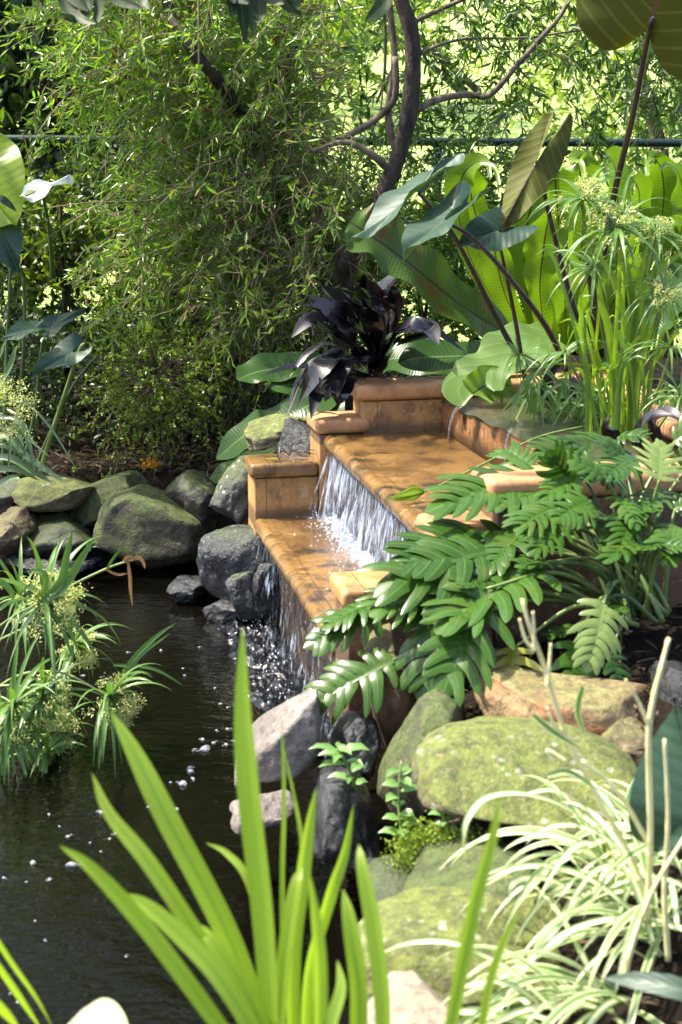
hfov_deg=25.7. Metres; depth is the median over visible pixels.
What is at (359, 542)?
waterfall
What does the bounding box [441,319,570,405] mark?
broad leaf plant
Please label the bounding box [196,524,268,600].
rock
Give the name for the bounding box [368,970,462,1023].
rock
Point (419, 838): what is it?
moss
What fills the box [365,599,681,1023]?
spider plant
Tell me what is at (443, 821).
seedling
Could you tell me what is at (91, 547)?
seedling
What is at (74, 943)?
water
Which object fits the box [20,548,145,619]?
papyrus
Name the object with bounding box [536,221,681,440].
sedge
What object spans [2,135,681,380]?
chain link fence
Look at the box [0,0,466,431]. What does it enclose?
weeping shrub
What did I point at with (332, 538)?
water splash
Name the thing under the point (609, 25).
taro plant
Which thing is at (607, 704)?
rock
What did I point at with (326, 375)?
cordyline
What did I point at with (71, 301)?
hedge
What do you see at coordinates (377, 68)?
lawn
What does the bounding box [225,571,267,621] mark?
rock
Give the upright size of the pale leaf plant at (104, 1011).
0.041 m
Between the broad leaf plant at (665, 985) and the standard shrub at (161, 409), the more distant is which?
the standard shrub at (161, 409)
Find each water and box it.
[0,558,399,1023]
[215,617,332,757]
[520,394,681,457]
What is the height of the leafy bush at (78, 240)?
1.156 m
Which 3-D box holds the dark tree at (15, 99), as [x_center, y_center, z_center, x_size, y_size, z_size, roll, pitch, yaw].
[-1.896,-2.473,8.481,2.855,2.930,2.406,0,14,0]
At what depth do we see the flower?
5.61 m
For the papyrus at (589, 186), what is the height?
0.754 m
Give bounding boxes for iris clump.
[59,626,521,1023]
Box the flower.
[136,457,161,470]
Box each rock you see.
[0,479,17,513]
[0,506,36,558]
[5,548,119,575]
[11,474,94,511]
[16,511,92,557]
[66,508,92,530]
[75,470,150,527]
[93,484,206,568]
[165,469,218,533]
[166,575,208,603]
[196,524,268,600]
[202,599,237,623]
[209,454,247,523]
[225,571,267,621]
[229,789,293,834]
[234,689,320,787]
[243,413,306,451]
[252,563,279,617]
[276,417,310,453]
[312,766,380,873]
[328,710,379,784]
[358,886,562,1023]
[363,623,416,747]
[368,853,410,901]
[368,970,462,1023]
[377,688,465,827]
[402,823,543,899]
[411,715,636,839]
[473,665,651,735]
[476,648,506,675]
[600,717,645,759]
[648,660,681,706]
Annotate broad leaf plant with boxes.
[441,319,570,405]
[602,972,681,1000]
[628,704,681,851]
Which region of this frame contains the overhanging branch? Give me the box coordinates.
[10,0,391,42]
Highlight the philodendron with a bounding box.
[302,416,681,724]
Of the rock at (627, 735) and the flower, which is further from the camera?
the flower
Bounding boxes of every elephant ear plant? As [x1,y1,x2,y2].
[0,133,24,226]
[0,195,97,476]
[21,175,73,277]
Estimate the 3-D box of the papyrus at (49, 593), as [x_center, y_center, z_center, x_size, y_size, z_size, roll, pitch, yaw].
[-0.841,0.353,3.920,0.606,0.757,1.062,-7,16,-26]
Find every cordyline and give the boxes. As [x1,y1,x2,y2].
[264,268,464,418]
[601,406,681,461]
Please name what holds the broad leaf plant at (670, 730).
on the ground at (634, 650)
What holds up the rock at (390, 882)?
on the ground at (634, 650)
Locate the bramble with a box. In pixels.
[0,264,324,454]
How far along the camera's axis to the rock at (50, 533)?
5.33 m
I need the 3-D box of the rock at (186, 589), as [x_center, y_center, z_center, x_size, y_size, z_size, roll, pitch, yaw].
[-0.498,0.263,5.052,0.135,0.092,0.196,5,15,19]
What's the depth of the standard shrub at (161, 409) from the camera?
5.55 m
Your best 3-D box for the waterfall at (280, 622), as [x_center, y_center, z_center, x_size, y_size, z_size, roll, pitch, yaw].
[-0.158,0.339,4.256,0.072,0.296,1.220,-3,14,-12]
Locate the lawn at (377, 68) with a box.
[0,0,681,349]
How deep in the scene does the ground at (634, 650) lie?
3.36 m
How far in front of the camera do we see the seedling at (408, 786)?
2.78 m
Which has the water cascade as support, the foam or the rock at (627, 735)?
the foam
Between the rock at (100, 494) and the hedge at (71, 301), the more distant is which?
the hedge at (71, 301)
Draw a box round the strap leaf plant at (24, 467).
[0,338,76,484]
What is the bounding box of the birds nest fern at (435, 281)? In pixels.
[345,146,681,371]
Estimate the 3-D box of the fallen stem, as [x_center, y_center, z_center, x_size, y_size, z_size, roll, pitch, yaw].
[0.399,-0.133,4.038,0.693,0.131,0.029,-10,17,-36]
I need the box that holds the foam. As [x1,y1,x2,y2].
[319,513,374,564]
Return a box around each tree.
[0,0,245,318]
[73,0,401,235]
[275,0,681,352]
[308,0,481,108]
[441,0,681,222]
[578,16,681,356]
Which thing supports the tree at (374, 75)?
on the ground at (634, 650)
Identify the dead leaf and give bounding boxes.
[246,443,316,459]
[313,411,341,415]
[361,376,387,380]
[407,375,433,379]
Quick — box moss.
[378,810,520,872]
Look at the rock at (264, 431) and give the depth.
5.09 m
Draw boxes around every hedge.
[0,91,419,418]
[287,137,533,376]
[404,149,681,368]
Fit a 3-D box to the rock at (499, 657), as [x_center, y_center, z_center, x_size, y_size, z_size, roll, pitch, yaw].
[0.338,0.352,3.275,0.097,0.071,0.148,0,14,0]
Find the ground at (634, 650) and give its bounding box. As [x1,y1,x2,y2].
[0,350,681,1023]
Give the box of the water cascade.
[243,371,681,789]
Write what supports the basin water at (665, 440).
in the water cascade
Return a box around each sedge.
[503,371,680,429]
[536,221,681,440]
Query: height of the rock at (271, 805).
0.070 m
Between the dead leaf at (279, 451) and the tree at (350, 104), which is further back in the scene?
the tree at (350, 104)
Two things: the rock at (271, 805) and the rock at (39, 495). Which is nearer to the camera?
the rock at (271, 805)
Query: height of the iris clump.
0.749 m
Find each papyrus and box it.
[0,530,183,783]
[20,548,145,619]
[492,167,681,431]
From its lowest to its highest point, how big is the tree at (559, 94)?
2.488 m
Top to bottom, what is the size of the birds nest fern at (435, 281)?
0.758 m
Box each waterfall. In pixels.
[258,547,304,688]
[322,454,408,566]
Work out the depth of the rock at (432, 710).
3.07 m
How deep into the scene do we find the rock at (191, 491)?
5.36 m
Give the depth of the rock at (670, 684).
3.10 m
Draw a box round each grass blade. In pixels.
[0,941,50,1023]
[0,964,37,1023]
[0,1001,16,1023]
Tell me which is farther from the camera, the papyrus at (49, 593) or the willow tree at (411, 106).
the willow tree at (411, 106)
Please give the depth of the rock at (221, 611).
4.78 m
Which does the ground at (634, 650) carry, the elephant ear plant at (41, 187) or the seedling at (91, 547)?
the elephant ear plant at (41, 187)
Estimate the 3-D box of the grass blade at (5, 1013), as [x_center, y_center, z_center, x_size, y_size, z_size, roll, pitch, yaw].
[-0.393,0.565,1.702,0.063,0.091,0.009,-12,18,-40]
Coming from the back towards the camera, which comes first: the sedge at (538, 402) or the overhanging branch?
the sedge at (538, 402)
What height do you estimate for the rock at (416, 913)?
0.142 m
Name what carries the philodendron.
on the ground at (634, 650)
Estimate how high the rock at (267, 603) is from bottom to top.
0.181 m
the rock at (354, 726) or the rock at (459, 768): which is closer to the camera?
the rock at (459, 768)
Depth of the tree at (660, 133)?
7.90 m
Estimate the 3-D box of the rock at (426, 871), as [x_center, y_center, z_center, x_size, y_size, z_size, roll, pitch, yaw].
[0.224,0.679,2.700,0.282,0.180,0.355,0,14,0]
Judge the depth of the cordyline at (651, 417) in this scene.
3.72 m
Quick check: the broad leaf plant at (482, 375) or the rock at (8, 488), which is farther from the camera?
the rock at (8, 488)
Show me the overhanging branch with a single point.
(250, 13)
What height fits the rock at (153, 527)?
0.310 m
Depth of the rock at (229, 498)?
5.06 m
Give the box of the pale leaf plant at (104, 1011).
[69,998,127,1023]
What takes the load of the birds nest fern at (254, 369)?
on the ground at (634, 650)
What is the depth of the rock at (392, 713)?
3.29 m
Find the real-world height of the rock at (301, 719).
0.248 m
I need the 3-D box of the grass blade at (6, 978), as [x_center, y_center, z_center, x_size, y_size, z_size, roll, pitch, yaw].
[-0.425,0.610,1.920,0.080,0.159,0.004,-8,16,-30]
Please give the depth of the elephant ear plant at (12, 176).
5.35 m
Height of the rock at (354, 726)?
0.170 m
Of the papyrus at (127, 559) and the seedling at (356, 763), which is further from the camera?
the papyrus at (127, 559)
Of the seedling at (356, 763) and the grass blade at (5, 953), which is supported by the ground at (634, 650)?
the grass blade at (5, 953)
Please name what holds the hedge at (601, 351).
on the ground at (634, 650)
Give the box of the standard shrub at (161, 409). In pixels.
[71,299,254,477]
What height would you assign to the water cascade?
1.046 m
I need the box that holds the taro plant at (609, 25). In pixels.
[349,0,681,422]
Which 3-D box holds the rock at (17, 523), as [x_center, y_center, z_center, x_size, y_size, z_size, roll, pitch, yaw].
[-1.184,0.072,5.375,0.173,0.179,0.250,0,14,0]
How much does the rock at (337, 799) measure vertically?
0.209 m
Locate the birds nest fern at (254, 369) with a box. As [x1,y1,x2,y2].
[209,343,451,483]
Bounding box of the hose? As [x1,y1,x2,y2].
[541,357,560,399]
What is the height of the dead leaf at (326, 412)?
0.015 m
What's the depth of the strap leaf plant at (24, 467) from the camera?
5.17 m
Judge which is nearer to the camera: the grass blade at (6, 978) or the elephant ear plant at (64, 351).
the grass blade at (6, 978)
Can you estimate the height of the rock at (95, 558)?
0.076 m
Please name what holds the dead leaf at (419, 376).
on the water cascade
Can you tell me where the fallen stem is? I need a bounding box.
[387,426,582,500]
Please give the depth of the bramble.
6.00 m
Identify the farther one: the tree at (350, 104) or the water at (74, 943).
the tree at (350, 104)
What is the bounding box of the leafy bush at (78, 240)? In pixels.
[0,148,140,418]
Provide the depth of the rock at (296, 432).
5.00 m
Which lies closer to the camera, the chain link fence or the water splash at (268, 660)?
the water splash at (268, 660)
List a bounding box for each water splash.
[243,620,291,704]
[302,507,355,570]
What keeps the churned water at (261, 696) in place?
in the water at (74, 943)
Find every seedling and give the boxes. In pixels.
[86,538,98,551]
[308,742,368,791]
[378,761,418,856]
[428,810,458,835]

